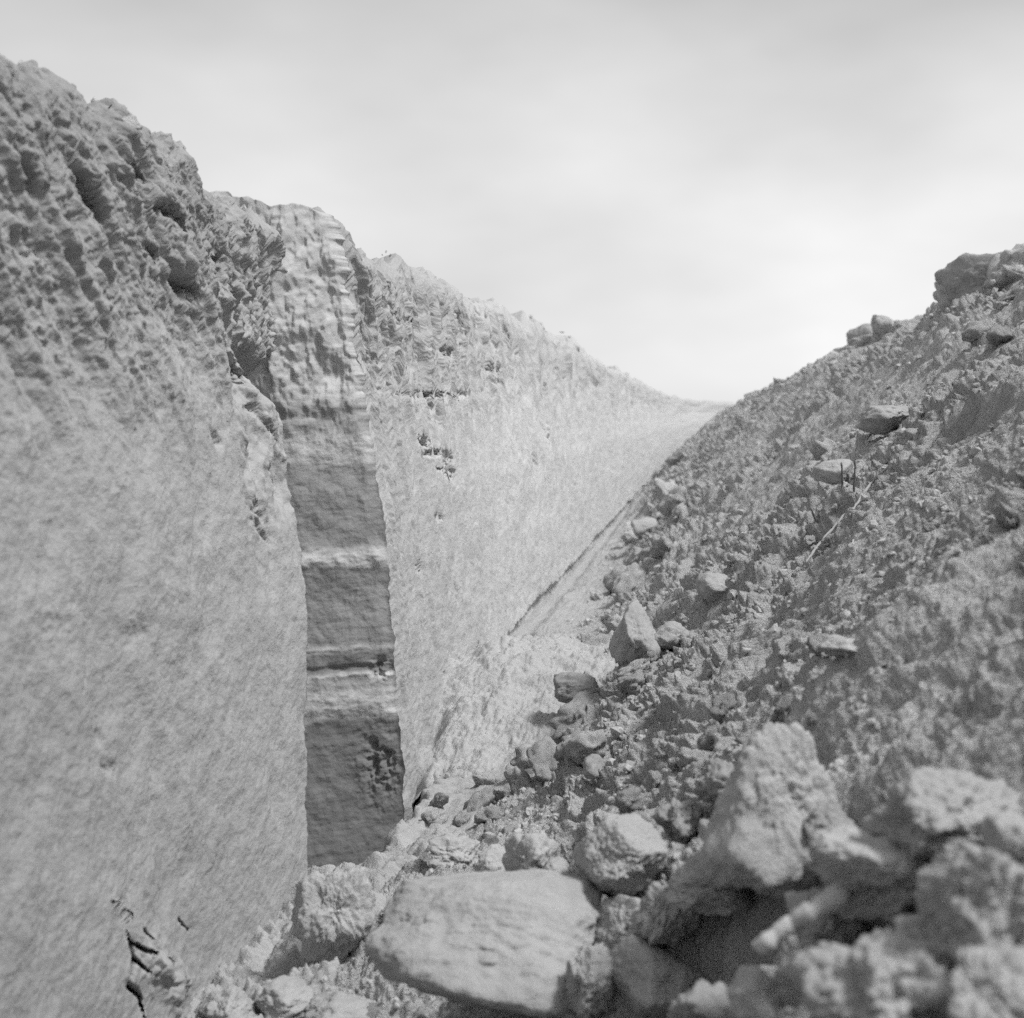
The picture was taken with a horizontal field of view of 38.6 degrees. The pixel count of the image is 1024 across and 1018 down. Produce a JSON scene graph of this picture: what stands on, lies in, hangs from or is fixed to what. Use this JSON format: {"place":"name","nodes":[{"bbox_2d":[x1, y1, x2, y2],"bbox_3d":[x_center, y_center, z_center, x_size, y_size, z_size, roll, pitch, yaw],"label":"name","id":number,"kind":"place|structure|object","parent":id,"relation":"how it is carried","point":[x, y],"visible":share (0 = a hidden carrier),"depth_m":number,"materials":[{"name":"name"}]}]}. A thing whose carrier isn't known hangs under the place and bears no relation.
{"place":"outdoors","nodes":[
{"label":"outdoors","id":0,"kind":"place"},
{"bbox_2d":[0,55,735,1017],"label":"trench wall","id":1,"kind":"structure","parent":0,"point":[302,507],"depth_m":4.89,"materials":[{"name":"soil"}]},
{"bbox_2d":[0,54,14,77],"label":"soil clod","id":2,"kind":"object","parent":1,"relation":"on","point":[9,64],"visible":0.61,"depth_m":3.75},
{"bbox_2d":[121,115,141,129],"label":"soil clod","id":3,"kind":"object","parent":1,"relation":"on","point":[131,120],"visible":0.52,"depth_m":4.54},
{"bbox_2d":[185,446,681,1017],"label":"trench floor","id":4,"kind":"structure","parent":0,"point":[269,954],"depth_m":6.28,"materials":[{"name":"soil"}]},
{"bbox_2d":[198,985,255,1017],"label":"soil clod","id":5,"kind":"object","parent":4,"relation":"on","point":[233,1001],"visible":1,"depth_m":4.24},
{"bbox_2d":[254,975,313,1017],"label":"soil clod","id":6,"kind":"object","parent":4,"relation":"on","point":[283,996],"visible":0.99,"depth_m":4.24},
{"bbox_2d":[291,866,379,964],"bbox_3d":[-0.550,1.276,4.560,0.274,0.339,0.227,-1,4,-10],"label":"soil clod","id":7,"kind":"object","parent":4,"relation":"on","point":[334,914],"visible":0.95,"depth_m":4.48,"materials":[{"name":"soil"}]},
{"bbox_2d":[421,808,448,824],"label":"soil clod","id":8,"kind":"object","parent":4,"relation":"on","point":[435,815],"visible":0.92,"depth_m":6.50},
{"bbox_2d":[430,792,448,806],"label":"soil clod","id":9,"kind":"object","parent":4,"relation":"on","point":[439,799],"visible":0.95,"depth_m":6.78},
{"bbox_2d":[453,809,471,826],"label":"soil clod","id":10,"kind":"object","parent":4,"relation":"on","point":[462,817],"visible":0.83,"depth_m":6.48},
{"bbox_2d":[463,786,494,812],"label":"soil clod","id":11,"kind":"object","parent":4,"relation":"on","point":[483,797],"visible":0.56,"depth_m":6.64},
{"bbox_2d":[472,773,500,785],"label":"soil clod","id":12,"kind":"object","parent":4,"relation":"on","point":[480,779],"visible":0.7,"depth_m":7.17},
{"bbox_2d":[412,633,618,804],"bbox_3d":[0.426,0.990,9.407,1.620,0.852,4.200,0,4,8],"label":"soil heap","id":13,"kind":"object","parent":4,"relation":"on","point":[499,702],"visible":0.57,"depth_m":8.28,"materials":[{"name":"soil"}]},
{"bbox_2d":[589,589,603,600],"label":"soil clod","id":14,"kind":"object","parent":4,"relation":"on","point":[597,594],"visible":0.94,"depth_m":14.27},
{"bbox_2d":[603,563,635,593],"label":"soil clod","id":15,"kind":"object","parent":4,"relation":"on","point":[611,576],"visible":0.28,"depth_m":14.39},
{"bbox_2d":[621,521,637,545],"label":"soil clod","id":16,"kind":"object","parent":4,"relation":"on","point":[628,536],"visible":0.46,"depth_m":19.34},
{"bbox_2d":[335,277,1023,1017],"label":"spoil slope","id":17,"kind":"structure","parent":0,"point":[951,695],"depth_m":5.13,"materials":[{"name":"soil"}]},
{"bbox_2d":[304,991,373,1017],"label":"soil clod","id":18,"kind":"object","parent":17,"relation":"on","point":[333,1004],"visible":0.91,"depth_m":4.05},
{"bbox_2d":[366,1002,378,1017],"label":"soil clod","id":19,"kind":"object","parent":18,"relation":"on","point":[372,1008],"visible":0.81,"depth_m":4.05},
{"bbox_2d":[373,891,387,929],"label":"soil clod","id":20,"kind":"object","parent":17,"relation":"on","point":[381,900],"visible":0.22,"depth_m":4.67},
{"bbox_2d":[428,835,481,868],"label":"soil clod","id":21,"kind":"object","parent":17,"relation":"on","point":[461,850],"visible":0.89,"depth_m":5.14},
{"bbox_2d":[364,869,602,1017],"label":"rock","id":22,"kind":"object","parent":17,"relation":"on","point":[509,943],"visible":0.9,"depth_m":3.44,"materials":[{"name":"stone"}]},
{"bbox_2d":[474,804,501,823],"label":"soil clod","id":23,"kind":"object","parent":17,"relation":"on","point":[493,811],"visible":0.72,"depth_m":6.28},
{"bbox_2d":[475,843,505,871],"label":"soil clod","id":24,"kind":"object","parent":17,"relation":"on","point":[490,857],"visible":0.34,"depth_m":4.85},
{"bbox_2d":[494,790,513,801],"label":"soil clod","id":25,"kind":"object","parent":17,"relation":"on","point":[500,795],"visible":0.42,"depth_m":6.68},
{"bbox_2d":[504,764,531,793],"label":"soil clod","id":26,"kind":"object","parent":17,"relation":"on","point":[516,777],"visible":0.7,"depth_m":6.70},
{"bbox_2d":[18,60,1023,1017],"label":"crumbs","id":27,"kind":"object","parent":17,"relation":"on","point":[616,730],"visible":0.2,"depth_m":5.93,"materials":[{"name":"soil"}]},
{"bbox_2d":[510,743,533,773],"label":"soil clod","id":28,"kind":"object","parent":17,"relation":"on","point":[519,760],"visible":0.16,"depth_m":7.03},
{"bbox_2d":[502,831,559,870],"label":"soil clod","id":29,"kind":"object","parent":17,"relation":"on","point":[531,850],"visible":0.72,"depth_m":4.46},
{"bbox_2d":[526,735,558,781],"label":"soil clod","id":30,"kind":"object","parent":17,"relation":"on","point":[543,762],"visible":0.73,"depth_m":6.63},
{"bbox_2d":[543,856,568,871],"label":"soil clod","id":31,"kind":"object","parent":17,"relation":"on","point":[559,863],"visible":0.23,"depth_m":4.44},
{"bbox_2d":[553,742,565,761],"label":"soil clod","id":32,"kind":"object","parent":17,"relation":"on","point":[558,755],"visible":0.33,"depth_m":6.16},
{"bbox_2d":[561,731,583,762],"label":"soil clod","id":33,"kind":"object","parent":17,"relation":"on","point":[573,734],"visible":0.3,"depth_m":6.11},
{"bbox_2d":[549,690,603,739],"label":"soil clod","id":34,"kind":"object","parent":17,"relation":"on","point":[572,714],"visible":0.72,"depth_m":7.46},
{"bbox_2d":[553,672,600,702],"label":"soil clod","id":35,"kind":"object","parent":17,"relation":"on","point":[569,686],"visible":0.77,"depth_m":7.74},
{"bbox_2d":[561,729,607,764],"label":"soil clod","id":36,"kind":"object","parent":17,"relation":"on","point":[580,746],"visible":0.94,"depth_m":6.02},
{"bbox_2d":[565,942,615,1017],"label":"soil clod","id":37,"kind":"object","parent":17,"relation":"on","point":[590,985],"visible":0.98,"depth_m":3.28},
{"bbox_2d":[583,754,604,779],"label":"soil clod","id":38,"kind":"object","parent":17,"relation":"on","point":[593,764],"visible":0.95,"depth_m":5.47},
{"bbox_2d":[584,634,609,645],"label":"soil clod","id":39,"kind":"object","parent":17,"relation":"on","point":[598,639],"visible":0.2,"depth_m":10.23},
{"bbox_2d":[604,614,622,630],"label":"soil clod","id":40,"kind":"object","parent":17,"relation":"on","point":[612,623],"visible":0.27,"depth_m":10.73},
{"bbox_2d":[592,893,639,950],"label":"soil clod","id":41,"kind":"object","parent":17,"relation":"on","point":[613,922],"visible":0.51,"depth_m":3.50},
{"bbox_2d":[571,812,668,897],"bbox_3d":[0.268,0.882,3.691,0.224,0.216,0.325,-1,4,-19],"label":"soil clod","id":42,"kind":"object","parent":41,"relation":"on","point":[613,854],"visible":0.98,"depth_m":3.59,"materials":[{"name":"soil"}]},
{"bbox_2d":[610,703,628,720],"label":"soil clod","id":43,"kind":"object","parent":17,"relation":"on","point":[614,715],"visible":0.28,"depth_m":6.72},
{"bbox_2d":[617,591,630,604],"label":"soil clod","id":44,"kind":"object","parent":17,"relation":"on","point":[623,596],"visible":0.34,"depth_m":12.56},
{"bbox_2d":[610,786,645,813],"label":"soil clod","id":45,"kind":"object","parent":17,"relation":"on","point":[630,800],"visible":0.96,"depth_m":4.18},
{"bbox_2d":[612,564,646,598],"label":"soil clod","id":46,"kind":"object","parent":17,"relation":"on","point":[629,577],"visible":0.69,"depth_m":13.40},
{"bbox_2d":[615,672,645,693],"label":"soil clod","id":47,"kind":"object","parent":17,"relation":"on","point":[627,684],"visible":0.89,"depth_m":7.02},
{"bbox_2d":[623,547,641,565],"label":"soil clod","id":48,"kind":"object","parent":17,"relation":"on","point":[630,559],"visible":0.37,"depth_m":15.05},
{"bbox_2d":[616,658,650,679],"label":"soil clod","id":49,"kind":"object","parent":17,"relation":"on","point":[635,666],"visible":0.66,"depth_m":7.36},
{"bbox_2d":[643,649,659,663],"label":"soil clod","id":50,"kind":"object","parent":49,"relation":"on","point":[651,656],"visible":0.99,"depth_m":7.38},
{"bbox_2d":[609,599,661,664],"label":"soil clod","id":51,"kind":"object","parent":17,"relation":"on","point":[633,638],"visible":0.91,"depth_m":7.50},
{"bbox_2d":[630,517,657,537],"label":"soil clod","id":52,"kind":"object","parent":17,"relation":"on","point":[641,526],"visible":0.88,"depth_m":18.02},
{"bbox_2d":[638,547,650,560],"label":"soil clod","id":53,"kind":"object","parent":17,"relation":"on","point":[644,553],"visible":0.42,"depth_m":14.85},
{"bbox_2d":[635,810,656,828],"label":"soil clod","id":54,"kind":"object","parent":17,"relation":"on","point":[644,815],"visible":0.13,"depth_m":4.13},
{"bbox_2d":[642,770,661,791],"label":"soil clod","id":55,"kind":"object","parent":17,"relation":"on","point":[652,778],"visible":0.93,"depth_m":4.75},
{"bbox_2d":[609,934,702,1017],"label":"soil clod","id":56,"kind":"object","parent":17,"relation":"on","point":[654,980],"visible":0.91,"depth_m":3.26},
{"bbox_2d":[651,747,667,760],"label":"soil clod","id":57,"kind":"object","parent":17,"relation":"on","point":[659,753],"visible":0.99,"depth_m":4.97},
{"bbox_2d":[649,536,672,559],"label":"soil clod","id":58,"kind":"object","parent":17,"relation":"on","point":[659,548],"visible":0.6,"depth_m":13.48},
{"bbox_2d":[651,477,674,501],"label":"soil clod","id":59,"kind":"object","parent":17,"relation":"on","point":[660,488],"visible":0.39,"depth_m":20.07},
{"bbox_2d":[627,881,702,948],"bbox_3d":[0.368,0.935,3.363,0.187,0.156,0.192,-2,4,-23],"label":"soil clod","id":60,"kind":"object","parent":17,"relation":"on","point":[657,918],"visible":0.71,"depth_m":3.31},
{"bbox_2d":[654,621,689,650],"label":"soil clod","id":61,"kind":"object","parent":17,"relation":"on","point":[668,634],"visible":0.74,"depth_m":7.53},
{"bbox_2d":[657,486,690,518],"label":"soil clod","id":62,"kind":"object","parent":17,"relation":"on","point":[667,504],"visible":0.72,"depth_m":16.69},
{"bbox_2d":[667,447,688,465],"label":"soil clod","id":63,"kind":"object","parent":17,"relation":"on","point":[675,457],"visible":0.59,"depth_m":29.29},
{"bbox_2d":[653,798,704,845],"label":"soil clod","id":64,"kind":"object","parent":17,"relation":"on","point":[676,820],"visible":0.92,"depth_m":3.82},
{"bbox_2d":[671,502,687,522],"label":"soil clod","id":65,"kind":"object","parent":17,"relation":"on","point":[677,509],"visible":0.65,"depth_m":16.51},
{"bbox_2d":[674,747,708,766],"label":"soil clod","id":66,"kind":"object","parent":17,"relation":"on","point":[686,756],"visible":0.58,"depth_m":4.58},
{"bbox_2d":[687,759,705,777],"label":"soil clod","id":67,"kind":"object","parent":17,"relation":"on","point":[694,768],"visible":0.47,"depth_m":4.32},
{"bbox_2d":[666,979,734,1017],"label":"soil clod","id":68,"kind":"object","parent":17,"relation":"on","point":[702,998],"visible":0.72,"depth_m":2.66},
{"bbox_2d":[665,851,752,915],"bbox_3d":[0.459,0.825,3.304,0.226,0.142,0.300,0,4,8],"label":"soil clod","id":69,"kind":"object","parent":17,"relation":"on","point":[688,888],"visible":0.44,"depth_m":3.20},
{"bbox_2d":[698,722,837,898],"bbox_3d":[0.569,0.646,3.170,0.354,0.376,0.249,-3,5,-42],"label":"soil clod","id":70,"kind":"object","parent":69,"relation":"on","point":[779,782],"visible":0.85,"depth_m":3.09,"materials":[{"name":"soil"}]},
{"bbox_2d":[697,722,725,751],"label":"soil clod","id":71,"kind":"object","parent":17,"relation":"on","point":[705,741],"visible":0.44,"depth_m":4.69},
{"bbox_2d":[695,572,728,601],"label":"soil clod","id":72,"kind":"object","parent":17,"relation":"on","point":[711,586],"visible":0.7,"depth_m":7.98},
{"bbox_2d":[694,757,733,805],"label":"soil clod","id":73,"kind":"object","parent":17,"relation":"on","point":[710,787],"visible":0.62,"depth_m":3.79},
{"bbox_2d":[709,693,736,723],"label":"soil clod","id":74,"kind":"object","parent":17,"relation":"on","point":[722,705],"visible":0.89,"depth_m":4.75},
{"bbox_2d":[722,552,742,567],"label":"soil clod","id":75,"kind":"object","parent":17,"relation":"on","point":[730,559],"visible":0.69,"depth_m":8.26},
{"bbox_2d":[733,733,750,744],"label":"soil clod","id":76,"kind":"object","parent":17,"relation":"on","point":[742,738],"visible":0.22,"depth_m":3.96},
{"bbox_2d":[726,965,783,1017],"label":"soil clod","id":77,"kind":"object","parent":17,"relation":"on","point":[752,991],"visible":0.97,"depth_m":2.44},
{"bbox_2d":[771,693,793,722],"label":"soil clod","id":78,"kind":"object","parent":17,"relation":"on","point":[782,709],"visible":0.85,"depth_m":4.07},
{"bbox_2d":[777,640,792,659],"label":"soil clod","id":79,"kind":"object","parent":17,"relation":"on","point":[784,650],"visible":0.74,"depth_m":4.71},
{"bbox_2d":[803,535,815,546],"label":"soil clod","id":80,"kind":"object","parent":17,"relation":"on","point":[808,540],"visible":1,"depth_m":7.42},
{"bbox_2d":[806,713,817,727],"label":"soil clod","id":81,"kind":"object","parent":17,"relation":"on","point":[812,718],"visible":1,"depth_m":3.67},
{"bbox_2d":[805,633,828,657],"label":"soil clod","id":82,"kind":"object","parent":17,"relation":"on","point":[813,642],"visible":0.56,"depth_m":4.30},
{"bbox_2d":[809,438,836,460],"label":"soil clod","id":83,"kind":"object","parent":17,"relation":"on","point":[817,449],"visible":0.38,"depth_m":10.02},
{"bbox_2d":[805,513,844,562],"bbox_3d":[1.440,0.129,6.871,0.084,0.153,1.089,1,4,21],"label":"root","id":84,"kind":"object","parent":17,"relation":"on","point":[819,543],"visible":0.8,"depth_m":7.12,"materials":[{"name":"grey plant"}]},
{"bbox_2d":[784,887,867,949],"bbox_3d":[0.538,0.715,2.501,0.136,0.109,0.200,0,4,8],"label":"soil clod","id":85,"kind":"object","parent":17,"relation":"on","point":[833,928],"visible":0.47,"depth_m":2.45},
{"bbox_2d":[818,533,833,551],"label":"soil clod","id":86,"kind":"object","parent":17,"relation":"on","point":[826,541],"visible":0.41,"depth_m":6.85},
{"bbox_2d":[803,798,857,836],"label":"soil clod","id":87,"kind":"object","parent":17,"relation":"on","point":[824,814],"visible":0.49,"depth_m":3.09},
{"bbox_2d":[812,459,852,483],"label":"soil clod","id":88,"kind":"object","parent":17,"relation":"on","point":[829,471],"visible":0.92,"depth_m":8.04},
{"bbox_2d":[816,634,857,656],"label":"soil clod","id":89,"kind":"object","parent":17,"relation":"on","point":[833,645],"visible":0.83,"depth_m":3.76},
{"bbox_2d":[846,323,872,344],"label":"soil clod","id":90,"kind":"object","parent":17,"relation":"on","point":[863,329],"visible":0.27,"depth_m":21.69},
{"bbox_2d":[851,334,871,346],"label":"soil clod","id":91,"kind":"object","parent":17,"relation":"on","point":[863,340],"visible":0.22,"depth_m":19.54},
{"bbox_2d":[781,920,950,1017],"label":"soil clod","id":92,"kind":"object","parent":17,"relation":"on","point":[876,973],"visible":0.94,"depth_m":1.96,"materials":[{"name":"soil"}]},
{"bbox_2d":[890,914,954,973],"bbox_3d":[0.581,0.622,2.045,0.134,0.104,0.240,0,4,8],"label":"soil clod","id":93,"kind":"object","parent":92,"relation":"on","point":[940,958],"visible":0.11,"depth_m":1.96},
{"bbox_2d":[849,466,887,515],"bbox_3d":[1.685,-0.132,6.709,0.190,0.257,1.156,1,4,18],"label":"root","id":94,"kind":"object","parent":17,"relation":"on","point":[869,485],"visible":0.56,"depth_m":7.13,"materials":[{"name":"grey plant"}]},
{"bbox_2d":[808,824,929,925],"bbox_3d":[0.599,0.613,2.455,0.206,0.152,0.300,0,4,8],"label":"soil clod","id":95,"kind":"object","parent":17,"relation":"on","point":[869,871],"visible":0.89,"depth_m":2.37,"materials":[{"name":"soil"}]},
{"bbox_2d":[751,884,850,954],"bbox_3d":[0.473,0.669,2.383,0.161,0.114,0.051,0,4,-7],"label":"root","id":96,"kind":"object","parent":95,"relation":"attached to","point":[832,899],"visible":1,"depth_m":2.37,"materials":[{"name":"grey plant"}]},
{"bbox_2d":[856,405,908,434],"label":"soil clod","id":97,"kind":"object","parent":17,"relation":"on","point":[878,419],"visible":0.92,"depth_m":8.23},
{"bbox_2d":[871,314,893,340],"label":"soil clod","id":98,"kind":"object","parent":17,"relation":"on","point":[882,326],"visible":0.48,"depth_m":17.51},
{"bbox_2d":[890,319,911,332],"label":"soil clod","id":99,"kind":"object","parent":17,"relation":"on","point":[898,324],"visible":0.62,"depth_m":15.71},
{"bbox_2d":[896,428,917,444],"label":"soil clod","id":100,"kind":"object","parent":17,"relation":"on","point":[905,436],"visible":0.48,"depth_m":7.72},
{"bbox_2d":[859,767,1023,860],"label":"soil clod","id":101,"kind":"object","parent":17,"relation":"on","point":[923,812],"visible":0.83,"depth_m":2.36,"materials":[{"name":"soil"}]},
{"bbox_2d":[933,282,953,311],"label":"soil clod","id":102,"kind":"object","parent":17,"relation":"on","point":[940,296],"visible":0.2,"depth_m":11.92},
{"bbox_2d":[912,838,1023,967],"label":"soil clod","id":103,"kind":"object","parent":17,"relation":"on","point":[968,892],"visible":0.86,"depth_m":1.93,"materials":[{"name":"soil"}]},
{"bbox_2d":[934,252,1001,301],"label":"soil clod","id":104,"kind":"object","parent":17,"relation":"on","point":[958,277],"visible":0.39,"depth_m":11.75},
{"bbox_2d":[961,319,990,344],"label":"soil clod","id":105,"kind":"object","parent":17,"relation":"on","point":[972,332],"visible":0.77,"depth_m":8.77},
{"bbox_2d":[947,943,1023,1017],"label":"soil clod","id":106,"kind":"object","parent":17,"relation":"on","point":[987,981],"visible":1,"depth_m":1.76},
{"bbox_2d":[980,530,994,541],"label":"soil clod","id":107,"kind":"object","parent":17,"relation":"on","point":[988,536],"visible":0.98,"depth_m":3.78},
{"bbox_2d":[986,253,999,295],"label":"soil clod","id":108,"kind":"object","parent":17,"relation":"on","point":[993,263],"visible":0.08,"depth_m":11.48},
{"bbox_2d":[986,323,1014,345],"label":"soil clod","id":109,"kind":"object","parent":17,"relation":"on","point":[997,334],"visible":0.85,"depth_m":7.70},
{"bbox_2d":[979,814,1023,865],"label":"soil clod","id":110,"kind":"object","parent":17,"relation":"on","point":[999,836],"visible":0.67,"depth_m":2.12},
{"bbox_2d":[982,264,1023,291],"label":"soil clod","id":111,"kind":"object","parent":17,"relation":"on","point":[1002,280],"visible":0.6,"depth_m":11.05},
{"bbox_2d":[993,502,1018,529],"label":"soil clod","id":112,"kind":"object","parent":17,"relation":"on","point":[1005,515],"visible":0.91,"depth_m":3.78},
{"bbox_2d":[993,281,1023,308],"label":"soil clod","id":113,"kind":"object","parent":17,"relation":"on","point":[1009,294],"visible":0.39,"depth_m":10.22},
{"bbox_2d":[996,243,1023,271],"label":"soil clod","id":114,"kind":"object","parent":17,"relation":"on","point":[1015,254],"visible":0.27,"depth_m":11.10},
{"bbox_2d":[1002,264,1023,280],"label":"soil clod","id":115,"kind":"object","parent":17,"relation":"on","point":[1014,272],"visible":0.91,"depth_m":10.91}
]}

